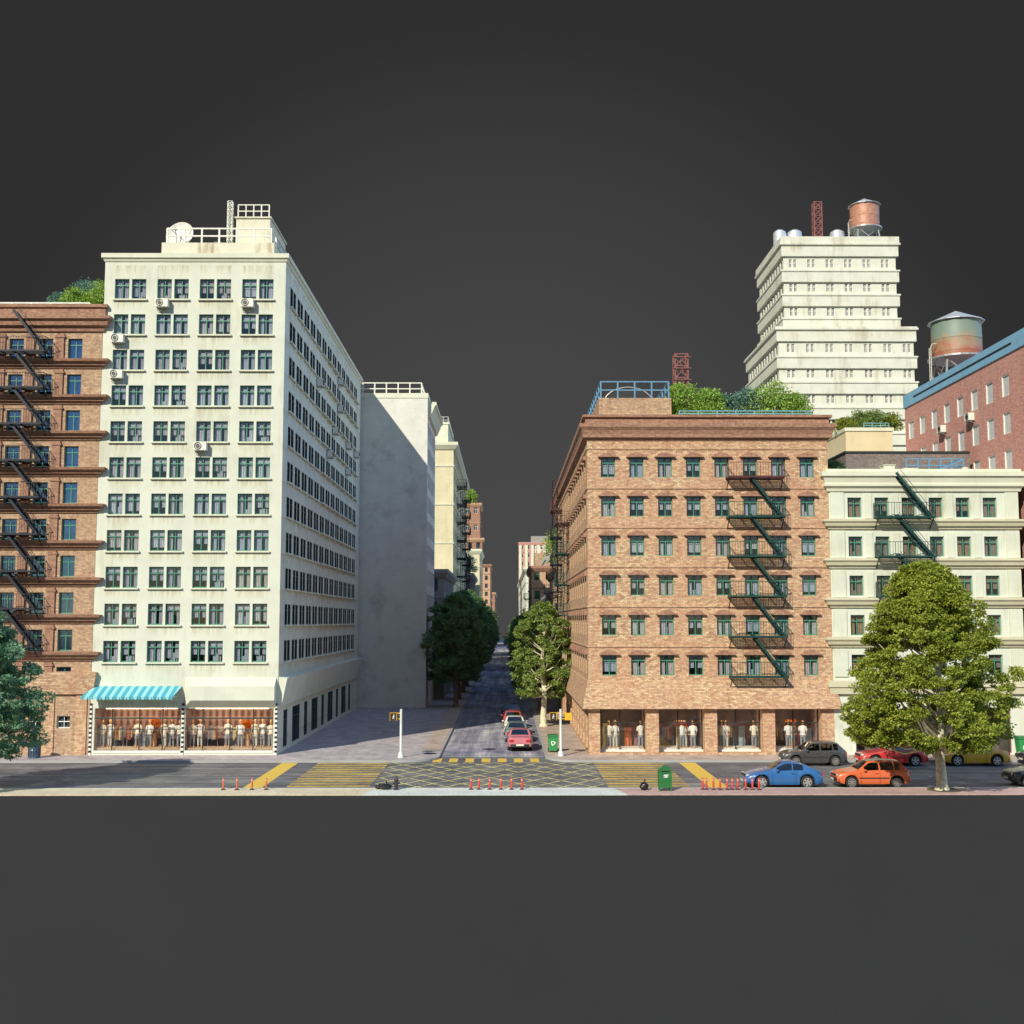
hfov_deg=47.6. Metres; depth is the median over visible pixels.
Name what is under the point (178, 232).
satellite dish
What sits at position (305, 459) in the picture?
window
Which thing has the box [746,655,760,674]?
window
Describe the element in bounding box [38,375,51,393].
window
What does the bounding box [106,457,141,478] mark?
window
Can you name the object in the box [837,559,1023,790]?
street tree
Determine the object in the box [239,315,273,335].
window
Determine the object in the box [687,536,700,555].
window
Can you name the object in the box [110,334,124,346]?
air conditioner
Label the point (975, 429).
window
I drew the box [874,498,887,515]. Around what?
window
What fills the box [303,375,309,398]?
window
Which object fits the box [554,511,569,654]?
fire escape
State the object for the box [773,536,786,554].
window
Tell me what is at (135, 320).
window
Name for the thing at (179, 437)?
window
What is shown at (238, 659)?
window
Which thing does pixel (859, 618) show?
window
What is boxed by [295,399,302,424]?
window
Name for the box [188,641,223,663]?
window
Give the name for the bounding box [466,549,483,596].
apartment building
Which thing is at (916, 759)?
parked car
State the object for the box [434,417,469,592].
apartment building
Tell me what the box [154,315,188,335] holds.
window
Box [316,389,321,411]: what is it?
window
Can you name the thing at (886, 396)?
window
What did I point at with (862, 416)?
shrub
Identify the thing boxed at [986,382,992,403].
window
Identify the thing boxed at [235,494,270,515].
window
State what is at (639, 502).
window
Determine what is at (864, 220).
water tower
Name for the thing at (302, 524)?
window
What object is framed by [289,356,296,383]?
window
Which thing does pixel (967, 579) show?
window
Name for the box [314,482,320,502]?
window
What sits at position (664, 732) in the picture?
shop window
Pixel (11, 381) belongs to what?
window
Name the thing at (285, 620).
window
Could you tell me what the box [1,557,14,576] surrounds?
window
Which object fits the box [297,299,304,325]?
window
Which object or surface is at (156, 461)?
window
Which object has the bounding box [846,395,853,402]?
window
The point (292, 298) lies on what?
window
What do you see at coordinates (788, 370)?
window
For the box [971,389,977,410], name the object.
window
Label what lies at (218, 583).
window
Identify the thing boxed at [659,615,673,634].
window
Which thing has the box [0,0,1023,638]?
sky
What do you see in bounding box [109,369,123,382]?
air conditioner
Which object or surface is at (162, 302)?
air conditioner
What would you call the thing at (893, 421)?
shrub
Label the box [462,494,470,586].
fire escape
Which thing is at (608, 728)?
mannequin
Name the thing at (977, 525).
apartment building
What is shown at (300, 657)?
window
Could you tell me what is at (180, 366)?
window
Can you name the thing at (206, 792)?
pavement
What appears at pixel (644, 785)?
bin bag
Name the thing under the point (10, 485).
window
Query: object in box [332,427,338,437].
air conditioner
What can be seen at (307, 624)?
window
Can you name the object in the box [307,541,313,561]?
window
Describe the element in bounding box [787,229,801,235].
roof tank
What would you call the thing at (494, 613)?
street tree
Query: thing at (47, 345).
window
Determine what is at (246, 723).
flower display
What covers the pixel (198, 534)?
window
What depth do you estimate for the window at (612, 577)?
76.21 m
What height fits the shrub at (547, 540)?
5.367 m
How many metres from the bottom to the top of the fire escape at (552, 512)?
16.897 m
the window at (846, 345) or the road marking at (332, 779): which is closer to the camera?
the road marking at (332, 779)
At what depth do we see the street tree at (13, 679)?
59.51 m
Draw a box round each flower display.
[147,719,161,745]
[241,719,252,745]
[674,721,687,747]
[783,719,796,746]
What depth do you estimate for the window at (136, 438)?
76.97 m
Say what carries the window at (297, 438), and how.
in the apartment building at (226, 570)
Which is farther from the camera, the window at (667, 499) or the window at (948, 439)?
the window at (948, 439)
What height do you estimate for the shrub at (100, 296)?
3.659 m
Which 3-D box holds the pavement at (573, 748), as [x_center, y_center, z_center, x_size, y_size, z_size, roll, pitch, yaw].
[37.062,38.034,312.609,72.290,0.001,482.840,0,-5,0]
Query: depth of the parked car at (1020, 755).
71.06 m
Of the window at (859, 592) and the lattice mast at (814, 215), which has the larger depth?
the lattice mast at (814, 215)
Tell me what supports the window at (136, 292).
in the apartment building at (226, 570)
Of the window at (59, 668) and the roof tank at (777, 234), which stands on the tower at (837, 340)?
the roof tank at (777, 234)
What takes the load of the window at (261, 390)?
in the apartment building at (226, 570)
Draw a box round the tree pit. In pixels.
[927,788,961,791]
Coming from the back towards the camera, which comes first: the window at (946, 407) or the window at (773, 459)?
the window at (946, 407)
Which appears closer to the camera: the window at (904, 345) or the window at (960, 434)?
the window at (960, 434)
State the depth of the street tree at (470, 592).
154.09 m
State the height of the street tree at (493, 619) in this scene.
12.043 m
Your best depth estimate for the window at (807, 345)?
152.63 m
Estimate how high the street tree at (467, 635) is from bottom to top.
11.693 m
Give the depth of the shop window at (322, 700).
93.94 m
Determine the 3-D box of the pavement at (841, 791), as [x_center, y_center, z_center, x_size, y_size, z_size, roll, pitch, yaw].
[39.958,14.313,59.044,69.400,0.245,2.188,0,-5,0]
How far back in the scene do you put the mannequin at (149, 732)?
75.50 m
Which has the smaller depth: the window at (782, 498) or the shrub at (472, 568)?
the window at (782, 498)
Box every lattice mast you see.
[226,201,233,242]
[672,353,690,406]
[811,201,822,235]
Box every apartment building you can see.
[81,204,362,754]
[357,382,442,707]
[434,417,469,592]
[434,569,457,698]
[466,503,482,537]
[466,538,484,600]
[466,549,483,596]
[466,573,477,594]
[483,564,492,608]
[492,592,496,618]
[517,567,527,614]
[518,536,548,614]
[526,546,551,610]
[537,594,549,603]
[541,551,557,699]
[820,451,1023,754]
[827,423,893,650]
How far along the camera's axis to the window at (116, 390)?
77.18 m
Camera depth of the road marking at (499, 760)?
72.88 m
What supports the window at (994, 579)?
in the apartment building at (977, 525)
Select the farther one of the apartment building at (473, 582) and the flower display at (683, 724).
the apartment building at (473, 582)
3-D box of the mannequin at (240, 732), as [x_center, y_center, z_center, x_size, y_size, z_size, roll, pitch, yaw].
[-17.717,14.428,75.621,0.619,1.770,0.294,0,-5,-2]
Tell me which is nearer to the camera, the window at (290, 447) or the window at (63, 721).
the window at (63, 721)
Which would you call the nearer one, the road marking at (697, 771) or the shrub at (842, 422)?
the road marking at (697, 771)
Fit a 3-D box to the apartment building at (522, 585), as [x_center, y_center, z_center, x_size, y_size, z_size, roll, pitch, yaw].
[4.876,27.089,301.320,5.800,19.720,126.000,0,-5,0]
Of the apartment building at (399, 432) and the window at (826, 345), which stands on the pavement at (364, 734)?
the apartment building at (399, 432)
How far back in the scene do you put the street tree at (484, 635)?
128.44 m
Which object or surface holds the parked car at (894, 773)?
on the road at (968, 774)
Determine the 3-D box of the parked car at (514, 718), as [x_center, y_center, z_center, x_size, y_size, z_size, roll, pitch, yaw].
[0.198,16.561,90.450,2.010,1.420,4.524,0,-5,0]
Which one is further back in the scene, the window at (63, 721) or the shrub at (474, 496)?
the shrub at (474, 496)
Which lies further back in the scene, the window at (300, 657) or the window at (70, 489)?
the window at (300, 657)
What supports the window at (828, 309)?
in the tower at (837, 340)
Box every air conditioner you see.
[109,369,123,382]
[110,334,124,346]
[155,298,169,311]
[193,442,207,454]
[240,298,254,311]
[317,378,324,389]
[327,450,333,460]
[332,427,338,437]
[338,378,344,388]
[338,405,343,415]
[345,468,351,477]
[346,442,351,451]
[354,451,359,459]
[936,425,946,436]
[964,412,974,424]
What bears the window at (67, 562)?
in the brick building at (67, 514)
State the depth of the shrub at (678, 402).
79.25 m
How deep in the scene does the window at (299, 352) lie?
82.84 m
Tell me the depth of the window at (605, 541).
76.45 m
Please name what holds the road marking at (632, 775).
on the road at (968, 774)
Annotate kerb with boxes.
[0,664,484,762]
[0,787,1023,788]
[524,686,1023,761]
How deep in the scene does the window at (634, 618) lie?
75.98 m
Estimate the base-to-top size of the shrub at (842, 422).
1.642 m
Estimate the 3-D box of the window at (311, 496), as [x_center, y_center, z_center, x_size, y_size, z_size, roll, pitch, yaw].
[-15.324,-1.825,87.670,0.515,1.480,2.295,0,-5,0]
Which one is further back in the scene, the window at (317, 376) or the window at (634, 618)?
the window at (317, 376)
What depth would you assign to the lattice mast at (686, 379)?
85.98 m
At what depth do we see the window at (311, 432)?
87.97 m
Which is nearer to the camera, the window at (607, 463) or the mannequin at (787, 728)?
the mannequin at (787, 728)
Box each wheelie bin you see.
[547,734,558,750]
[1014,735,1023,755]
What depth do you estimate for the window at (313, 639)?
89.25 m
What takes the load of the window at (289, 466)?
in the apartment building at (226, 570)
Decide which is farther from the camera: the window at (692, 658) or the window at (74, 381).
the window at (74, 381)
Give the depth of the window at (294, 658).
80.89 m
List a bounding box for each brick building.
[0,302,112,754]
[552,381,841,754]
[903,328,1023,628]
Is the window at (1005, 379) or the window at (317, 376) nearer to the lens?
the window at (1005, 379)
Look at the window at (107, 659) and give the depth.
75.60 m
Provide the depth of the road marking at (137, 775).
65.80 m
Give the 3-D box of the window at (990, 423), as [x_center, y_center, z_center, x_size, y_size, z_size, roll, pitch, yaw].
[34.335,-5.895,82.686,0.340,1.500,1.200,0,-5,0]
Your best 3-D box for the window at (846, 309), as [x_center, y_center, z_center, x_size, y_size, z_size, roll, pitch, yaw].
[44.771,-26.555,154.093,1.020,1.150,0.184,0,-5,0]
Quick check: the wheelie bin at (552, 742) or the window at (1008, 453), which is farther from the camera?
the window at (1008, 453)
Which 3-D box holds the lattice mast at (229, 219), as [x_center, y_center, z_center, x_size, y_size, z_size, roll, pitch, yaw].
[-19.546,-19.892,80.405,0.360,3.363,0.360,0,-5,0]
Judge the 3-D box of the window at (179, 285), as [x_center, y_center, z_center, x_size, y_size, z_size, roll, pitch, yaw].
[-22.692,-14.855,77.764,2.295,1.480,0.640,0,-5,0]
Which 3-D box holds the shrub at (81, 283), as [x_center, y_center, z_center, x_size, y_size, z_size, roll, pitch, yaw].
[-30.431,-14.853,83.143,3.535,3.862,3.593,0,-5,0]
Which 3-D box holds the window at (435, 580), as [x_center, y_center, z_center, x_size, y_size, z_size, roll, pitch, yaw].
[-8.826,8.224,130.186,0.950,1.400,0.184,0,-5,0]
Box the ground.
[0,795,1023,1023]
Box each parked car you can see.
[500,703,521,719]
[501,710,523,724]
[502,715,526,734]
[503,721,529,741]
[505,727,533,749]
[740,759,822,786]
[778,740,846,765]
[830,758,910,786]
[854,745,928,765]
[934,747,1009,765]
[1001,764,1023,785]
[1016,750,1023,760]
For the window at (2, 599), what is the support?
in the brick building at (67, 514)
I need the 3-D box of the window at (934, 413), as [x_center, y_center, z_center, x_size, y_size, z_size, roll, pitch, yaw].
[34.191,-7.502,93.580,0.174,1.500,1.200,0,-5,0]
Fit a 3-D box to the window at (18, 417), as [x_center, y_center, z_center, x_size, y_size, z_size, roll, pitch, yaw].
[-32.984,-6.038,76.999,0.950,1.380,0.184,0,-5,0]
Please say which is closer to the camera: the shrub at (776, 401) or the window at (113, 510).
the window at (113, 510)
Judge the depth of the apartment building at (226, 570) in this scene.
76.98 m
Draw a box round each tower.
[744,236,918,450]
[847,199,881,236]
[927,311,984,379]
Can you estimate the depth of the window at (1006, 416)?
80.18 m
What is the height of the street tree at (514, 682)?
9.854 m
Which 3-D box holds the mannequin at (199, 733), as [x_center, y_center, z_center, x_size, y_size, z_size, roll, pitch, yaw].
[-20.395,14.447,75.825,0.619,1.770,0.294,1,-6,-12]
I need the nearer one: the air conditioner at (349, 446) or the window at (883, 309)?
the air conditioner at (349, 446)
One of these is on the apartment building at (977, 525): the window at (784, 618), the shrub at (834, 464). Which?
the shrub at (834, 464)
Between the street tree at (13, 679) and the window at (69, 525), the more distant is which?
the window at (69, 525)
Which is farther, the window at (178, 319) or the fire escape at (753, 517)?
the window at (178, 319)
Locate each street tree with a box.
[0,611,57,760]
[420,591,489,706]
[440,600,491,698]
[451,593,497,691]
[457,588,493,685]
[472,612,500,674]
[480,600,499,649]
[486,605,498,641]
[490,614,499,638]
[503,617,521,658]
[506,613,561,710]
[507,600,571,726]
[508,608,548,699]
[508,619,544,661]
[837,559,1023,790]
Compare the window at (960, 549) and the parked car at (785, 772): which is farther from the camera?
the window at (960, 549)
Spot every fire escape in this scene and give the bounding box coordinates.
[0,306,50,656]
[456,479,466,589]
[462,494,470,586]
[544,584,551,600]
[550,479,562,654]
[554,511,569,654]
[725,462,788,686]
[873,469,936,626]
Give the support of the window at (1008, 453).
in the brick building at (986, 386)
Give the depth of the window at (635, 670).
75.74 m
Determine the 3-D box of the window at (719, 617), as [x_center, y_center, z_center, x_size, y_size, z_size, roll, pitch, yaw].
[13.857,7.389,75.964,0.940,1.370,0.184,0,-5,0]
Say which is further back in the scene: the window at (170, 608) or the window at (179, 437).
the window at (179, 437)
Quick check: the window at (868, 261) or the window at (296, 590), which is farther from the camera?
the window at (868, 261)
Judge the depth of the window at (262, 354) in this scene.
77.45 m
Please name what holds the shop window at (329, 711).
in the apartment building at (226, 570)
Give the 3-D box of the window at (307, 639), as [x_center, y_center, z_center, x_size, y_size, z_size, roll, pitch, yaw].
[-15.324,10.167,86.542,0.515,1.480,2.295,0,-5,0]
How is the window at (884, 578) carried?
in the apartment building at (977, 525)
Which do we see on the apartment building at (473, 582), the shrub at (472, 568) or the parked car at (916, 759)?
the shrub at (472, 568)
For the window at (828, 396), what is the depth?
152.04 m
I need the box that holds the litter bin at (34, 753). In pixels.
[28,742,40,758]
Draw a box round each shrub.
[46,291,69,301]
[56,285,98,303]
[66,276,102,303]
[82,278,104,303]
[466,489,477,502]
[466,555,477,572]
[540,534,555,563]
[542,527,556,562]
[665,382,706,414]
[686,387,730,414]
[718,392,746,414]
[731,386,768,414]
[740,378,804,414]
[770,392,815,414]
[828,459,845,468]
[833,416,859,432]
[849,409,877,426]
[866,409,888,427]
[881,411,904,430]
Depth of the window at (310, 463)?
87.80 m
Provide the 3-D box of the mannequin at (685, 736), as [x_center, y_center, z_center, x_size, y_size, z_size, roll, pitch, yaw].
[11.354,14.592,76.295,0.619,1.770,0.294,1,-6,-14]
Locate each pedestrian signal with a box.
[390,709,403,757]
[550,709,570,755]
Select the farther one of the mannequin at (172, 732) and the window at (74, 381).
the window at (74, 381)
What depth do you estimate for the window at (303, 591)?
84.12 m
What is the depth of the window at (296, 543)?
81.74 m
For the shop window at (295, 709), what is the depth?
81.86 m
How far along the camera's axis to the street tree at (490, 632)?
140.91 m
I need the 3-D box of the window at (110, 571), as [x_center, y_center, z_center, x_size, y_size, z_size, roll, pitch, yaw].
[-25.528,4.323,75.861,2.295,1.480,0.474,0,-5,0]
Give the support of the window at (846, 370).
in the tower at (837, 340)
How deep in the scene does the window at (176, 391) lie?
77.20 m
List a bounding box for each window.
[0,592,13,613]
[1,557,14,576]
[3,519,16,539]
[4,483,17,502]
[6,447,18,466]
[7,411,20,429]
[9,375,21,393]
[10,339,23,357]
[28,630,41,650]
[29,716,40,725]
[30,592,43,613]
[31,556,44,576]
[32,519,45,539]
[34,483,47,502]
[35,447,48,466]
[37,411,50,429]
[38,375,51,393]
[39,339,52,357]
[57,667,70,670]
[57,716,69,727]
[58,630,71,650]
[59,592,73,613]
[61,556,74,576]
[62,519,75,539]
[64,483,77,502]
[65,447,78,466]
[66,411,79,429]
[67,375,80,393]
[69,339,82,357]
[93,708,180,752]
[100,641,135,663]
[101,604,137,625]
[103,567,138,588]
[104,530,139,552]
[105,494,140,515]
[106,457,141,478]
[107,421,142,442]
[109,386,143,406]
[112,280,146,300]
[113,350,144,371]
[114,315,145,335]
[144,641,179,663]
[145,604,180,625]
[146,567,181,588]
[147,530,182,552]
[148,494,183,515]
[149,458,184,479]
[151,422,185,442]
[152,386,186,406]
[153,350,187,371]
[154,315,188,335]
[158,280,189,300]
[184,708,273,752]
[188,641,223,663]
[189,604,224,625]
[190,567,225,588]
[191,530,226,552]
[192,494,226,515]
[193,458,227,479]
[194,422,228,442]
[195,350,230,371]
[195,386,229,406]
[196,315,231,335]
[197,280,231,300]
[232,641,267,663]
[233,567,268,588]
[233,604,267,625]
[234,530,269,552]
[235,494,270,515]
[236,458,270,479]
[237,386,272,406]
[237,422,271,442]
[238,350,272,371]
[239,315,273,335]
[240,280,274,300]
[283,640,291,662]
[283,709,286,746]
[284,604,292,625]
[285,532,293,555]
[285,568,292,590]
[286,497,294,520]
[287,426,295,451]
[287,461,294,486]
[288,392,295,417]
[289,322,297,349]
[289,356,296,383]
[290,288,297,315]
[291,639,298,660]
[292,605,299,625]
[292,704,298,741]
[293,536,300,557]
[293,570,300,591]
[294,501,301,523]
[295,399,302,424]
[295,433,302,457]
[295,467,301,490]
[296,366,303,391]
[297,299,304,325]
[297,332,304,358]
[299,605,306,625]
[299,639,305,659]
[300,538,307,559]
[300,572,306,592]
[301,472,308,494]
[301,505,307,527]
[302,407,309,430]
[302,439,308,462]
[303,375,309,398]
[304,310,311,335]
[304,342,310,366]
[304,701,306,734]
[305,638,312,658]
[306,606,312,625]
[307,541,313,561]
[307,573,313,593]
[308,445,315,467]
[308,477,314,498]
[308,509,314,530]
[309,382,316,405]
[309,413,315,436]
[310,351,316,374]
[311,320,317,344]
[311,697,316,730]
[312,606,318,625]
[312,638,317,657]
[313,544,319,563]
[313,575,318,594]
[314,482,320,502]
[314,512,319,532]
[315,420,321,441]
[315,451,320,472]
[316,360,320,377]
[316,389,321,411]
[317,329,322,352]
[321,694,323,724]
[322,338,327,360]
[327,691,331,721]
[336,689,337,716]
[341,686,344,713]
[348,684,349,709]
[434,579,437,590]
[534,572,539,579]
[534,591,539,598]
[600,709,644,751]
[601,457,614,476]
[601,496,614,515]
[601,536,615,555]
[602,575,615,594]
[602,615,615,634]
[602,655,616,674]
[629,457,642,476]
[630,496,643,515]
[630,536,643,555]
[630,575,644,594]
[631,615,644,634]
[631,655,644,674]
[658,457,671,476]
[658,496,671,515]
[659,536,672,555]
[659,575,672,594]
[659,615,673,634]
[659,709,702,751]
[660,655,673,674]
[686,457,699,476]
[686,496,700,516]
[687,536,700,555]
[688,575,701,594]
[688,615,701,634]
[689,655,702,674]
[714,457,727,476]
[715,496,728,516]
[716,536,729,555]
[716,575,729,594]
[717,615,730,634]
[717,709,760,751]
[718,655,731,674]
[743,457,756,474]
[743,496,756,514]
[744,536,757,554]
[745,575,758,594]
[746,615,759,634]
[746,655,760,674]
[771,457,784,475]
[772,496,785,514]
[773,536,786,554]
[773,575,787,595]
[774,615,787,634]
[775,655,788,674]
[775,709,818,750]
[787,344,793,351]
[787,369,794,377]
[789,260,795,267]
[789,284,796,291]
[790,308,797,315]
[799,458,812,476]
[800,496,813,516]
[801,536,814,555]
[802,575,815,595]
[803,615,816,634]
[804,655,817,674]
[806,344,813,352]
[807,260,814,267]
[807,369,813,377]
[807,395,814,402]
[808,284,814,291]
[808,308,815,315]
[825,344,832,352]
[826,260,832,267]
[826,284,833,291]
[826,369,833,377]
[827,308,834,315]
[827,395,833,402]
[844,260,851,267]
[845,284,851,291]
[845,308,852,315]
[845,344,852,352]
[845,369,852,377]
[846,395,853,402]
[847,498,860,516]
[848,537,861,555]
[849,576,862,595]
[851,615,863,634]
[852,655,864,671]
[862,260,869,267]
[863,284,870,291]
[864,308,871,315]
[864,344,871,352]
[865,369,872,377]
[866,395,872,402]
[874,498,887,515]
[876,537,888,555]
[877,576,889,595]
[881,260,888,267]
[882,284,888,291]
[882,308,889,315]
[883,344,890,352]
[884,369,891,377]
[885,395,892,402]
[901,498,914,515]
[903,344,910,352]
[903,537,915,554]
[904,369,910,377]
[909,421,913,438]
[920,415,924,434]
[929,498,941,516]
[930,537,942,555]
[932,409,936,428]
[933,441,937,450]
[944,403,949,422]
[945,436,950,450]
[956,498,968,516]
[957,396,963,416]
[957,537,969,555]
[958,430,964,450]
[958,576,971,595]
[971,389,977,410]
[972,424,978,445]
[974,460,979,468]
[983,498,995,516]
[984,537,996,556]
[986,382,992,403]
[986,576,998,595]
[987,418,994,440]
[987,615,1000,634]
[989,455,995,468]
[989,655,1001,673]
[1002,373,1009,397]
[1003,411,1010,434]
[1005,449,1012,468]
[1008,708,1010,752]
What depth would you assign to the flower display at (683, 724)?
76.19 m
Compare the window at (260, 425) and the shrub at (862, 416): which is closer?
the window at (260, 425)
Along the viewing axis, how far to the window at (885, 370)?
152.37 m
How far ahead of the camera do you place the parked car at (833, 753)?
70.07 m
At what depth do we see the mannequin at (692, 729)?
76.07 m
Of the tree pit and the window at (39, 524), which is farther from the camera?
the window at (39, 524)
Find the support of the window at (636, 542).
in the brick building at (645, 495)
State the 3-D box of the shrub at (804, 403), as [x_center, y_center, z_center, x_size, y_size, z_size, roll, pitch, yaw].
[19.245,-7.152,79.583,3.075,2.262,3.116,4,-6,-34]
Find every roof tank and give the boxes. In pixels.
[773,229,785,245]
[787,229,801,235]
[830,229,844,235]
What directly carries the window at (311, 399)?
in the apartment building at (226, 570)
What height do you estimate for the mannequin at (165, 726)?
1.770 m
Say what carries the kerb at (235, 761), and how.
on the ground
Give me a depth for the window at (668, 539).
76.47 m
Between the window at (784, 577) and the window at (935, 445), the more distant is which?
the window at (935, 445)
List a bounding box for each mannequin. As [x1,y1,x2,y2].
[98,720,106,746]
[106,719,113,746]
[133,719,142,746]
[145,720,153,746]
[160,719,168,746]
[167,719,175,746]
[175,719,180,746]
[188,719,196,746]
[196,719,204,746]
[223,719,231,746]
[236,719,244,746]
[251,719,259,746]
[259,719,266,746]
[267,719,272,746]
[604,720,612,747]
[611,720,618,747]
[636,720,643,747]
[679,720,685,747]
[682,720,688,747]
[688,720,697,747]
[717,720,725,747]
[724,720,729,747]
[750,720,757,747]
[784,720,791,747]
[790,720,796,747]
[798,720,806,744]
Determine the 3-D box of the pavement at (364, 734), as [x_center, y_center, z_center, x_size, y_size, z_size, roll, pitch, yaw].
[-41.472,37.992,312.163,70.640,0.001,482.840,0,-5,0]
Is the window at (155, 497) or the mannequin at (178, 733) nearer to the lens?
the mannequin at (178, 733)
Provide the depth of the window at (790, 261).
154.62 m
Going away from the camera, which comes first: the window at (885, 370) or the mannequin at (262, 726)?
the mannequin at (262, 726)
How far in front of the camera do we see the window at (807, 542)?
76.52 m
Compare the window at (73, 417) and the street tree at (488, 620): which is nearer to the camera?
the window at (73, 417)
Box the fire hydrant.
[393,777,399,789]
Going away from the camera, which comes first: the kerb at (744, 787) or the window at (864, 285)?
the kerb at (744, 787)
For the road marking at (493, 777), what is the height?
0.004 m
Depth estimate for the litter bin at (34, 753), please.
72.86 m
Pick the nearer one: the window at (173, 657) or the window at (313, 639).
the window at (173, 657)
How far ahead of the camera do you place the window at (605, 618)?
75.98 m
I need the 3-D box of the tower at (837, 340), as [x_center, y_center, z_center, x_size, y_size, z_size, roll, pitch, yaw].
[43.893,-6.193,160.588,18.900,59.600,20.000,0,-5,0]
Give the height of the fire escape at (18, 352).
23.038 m
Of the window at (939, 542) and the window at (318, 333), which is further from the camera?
the window at (318, 333)
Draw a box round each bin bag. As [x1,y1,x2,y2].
[379,781,391,789]
[640,779,647,789]
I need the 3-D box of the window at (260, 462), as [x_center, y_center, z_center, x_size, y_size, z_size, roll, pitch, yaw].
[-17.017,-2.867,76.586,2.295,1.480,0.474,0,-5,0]
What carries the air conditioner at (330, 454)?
attached to the apartment building at (226, 570)
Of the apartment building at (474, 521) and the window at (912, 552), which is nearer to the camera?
the window at (912, 552)
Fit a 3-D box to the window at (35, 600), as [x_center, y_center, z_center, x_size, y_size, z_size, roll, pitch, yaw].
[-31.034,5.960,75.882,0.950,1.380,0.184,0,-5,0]
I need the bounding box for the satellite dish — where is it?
[168,222,192,242]
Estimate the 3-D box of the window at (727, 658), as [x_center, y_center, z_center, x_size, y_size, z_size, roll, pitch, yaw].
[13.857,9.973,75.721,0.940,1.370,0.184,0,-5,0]
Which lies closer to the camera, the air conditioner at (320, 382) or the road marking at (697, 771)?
the road marking at (697, 771)
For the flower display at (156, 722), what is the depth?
75.95 m
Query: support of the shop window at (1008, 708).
in the apartment building at (977, 525)
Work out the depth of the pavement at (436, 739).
94.94 m
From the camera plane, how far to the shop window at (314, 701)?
89.99 m
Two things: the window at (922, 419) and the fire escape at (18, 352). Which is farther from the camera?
the window at (922, 419)
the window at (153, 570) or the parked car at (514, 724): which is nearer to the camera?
the window at (153, 570)
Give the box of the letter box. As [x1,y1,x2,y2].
[658,765,672,790]
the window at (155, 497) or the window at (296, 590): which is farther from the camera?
the window at (296, 590)
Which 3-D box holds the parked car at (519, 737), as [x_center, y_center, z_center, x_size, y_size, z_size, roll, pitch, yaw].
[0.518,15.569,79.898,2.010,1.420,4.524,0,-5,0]
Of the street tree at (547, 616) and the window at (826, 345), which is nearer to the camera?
the street tree at (547, 616)
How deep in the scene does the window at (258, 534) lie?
76.32 m
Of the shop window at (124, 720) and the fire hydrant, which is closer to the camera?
the fire hydrant
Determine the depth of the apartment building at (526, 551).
420.50 m
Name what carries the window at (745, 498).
in the brick building at (645, 495)
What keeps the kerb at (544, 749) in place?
on the ground
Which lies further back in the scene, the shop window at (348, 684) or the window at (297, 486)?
the shop window at (348, 684)
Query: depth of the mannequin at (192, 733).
75.53 m
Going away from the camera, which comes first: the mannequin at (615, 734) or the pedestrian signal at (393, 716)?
the pedestrian signal at (393, 716)
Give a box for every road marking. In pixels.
[0,775,243,782]
[243,763,296,787]
[287,763,387,786]
[375,763,602,787]
[432,758,538,761]
[594,763,689,786]
[680,763,725,787]
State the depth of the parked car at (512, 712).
94.61 m
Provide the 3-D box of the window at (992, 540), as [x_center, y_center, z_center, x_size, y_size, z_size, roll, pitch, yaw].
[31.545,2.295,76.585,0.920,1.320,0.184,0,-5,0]
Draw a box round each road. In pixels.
[0,757,1023,787]
[440,639,544,756]
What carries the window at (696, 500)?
in the brick building at (645, 495)
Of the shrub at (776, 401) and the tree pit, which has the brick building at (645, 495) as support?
the shrub at (776, 401)
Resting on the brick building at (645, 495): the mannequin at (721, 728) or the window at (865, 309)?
the mannequin at (721, 728)
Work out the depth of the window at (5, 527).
76.30 m
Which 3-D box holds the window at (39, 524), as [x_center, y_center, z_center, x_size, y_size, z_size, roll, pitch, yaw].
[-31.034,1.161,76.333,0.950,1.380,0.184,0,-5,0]
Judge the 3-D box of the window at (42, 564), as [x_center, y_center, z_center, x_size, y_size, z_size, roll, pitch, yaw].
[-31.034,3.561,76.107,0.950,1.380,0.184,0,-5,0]
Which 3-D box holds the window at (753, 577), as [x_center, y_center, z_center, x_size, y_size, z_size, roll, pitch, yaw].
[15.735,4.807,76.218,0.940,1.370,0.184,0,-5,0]
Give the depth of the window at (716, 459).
76.97 m
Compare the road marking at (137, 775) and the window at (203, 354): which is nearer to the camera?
the road marking at (137, 775)
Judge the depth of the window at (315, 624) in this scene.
89.47 m
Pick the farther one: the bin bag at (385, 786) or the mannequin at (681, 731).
the mannequin at (681, 731)
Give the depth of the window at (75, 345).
77.43 m
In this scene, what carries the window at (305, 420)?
in the apartment building at (226, 570)
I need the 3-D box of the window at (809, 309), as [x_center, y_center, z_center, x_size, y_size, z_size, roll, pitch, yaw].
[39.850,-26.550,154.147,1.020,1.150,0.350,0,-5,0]
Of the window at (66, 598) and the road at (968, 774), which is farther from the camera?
the window at (66, 598)
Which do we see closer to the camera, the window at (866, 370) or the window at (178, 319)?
the window at (178, 319)
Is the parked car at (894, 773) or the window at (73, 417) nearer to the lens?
the parked car at (894, 773)
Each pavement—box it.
[0,686,457,759]
[0,788,375,795]
[361,788,627,795]
[421,672,475,750]
[529,680,1018,759]
[614,788,1023,794]

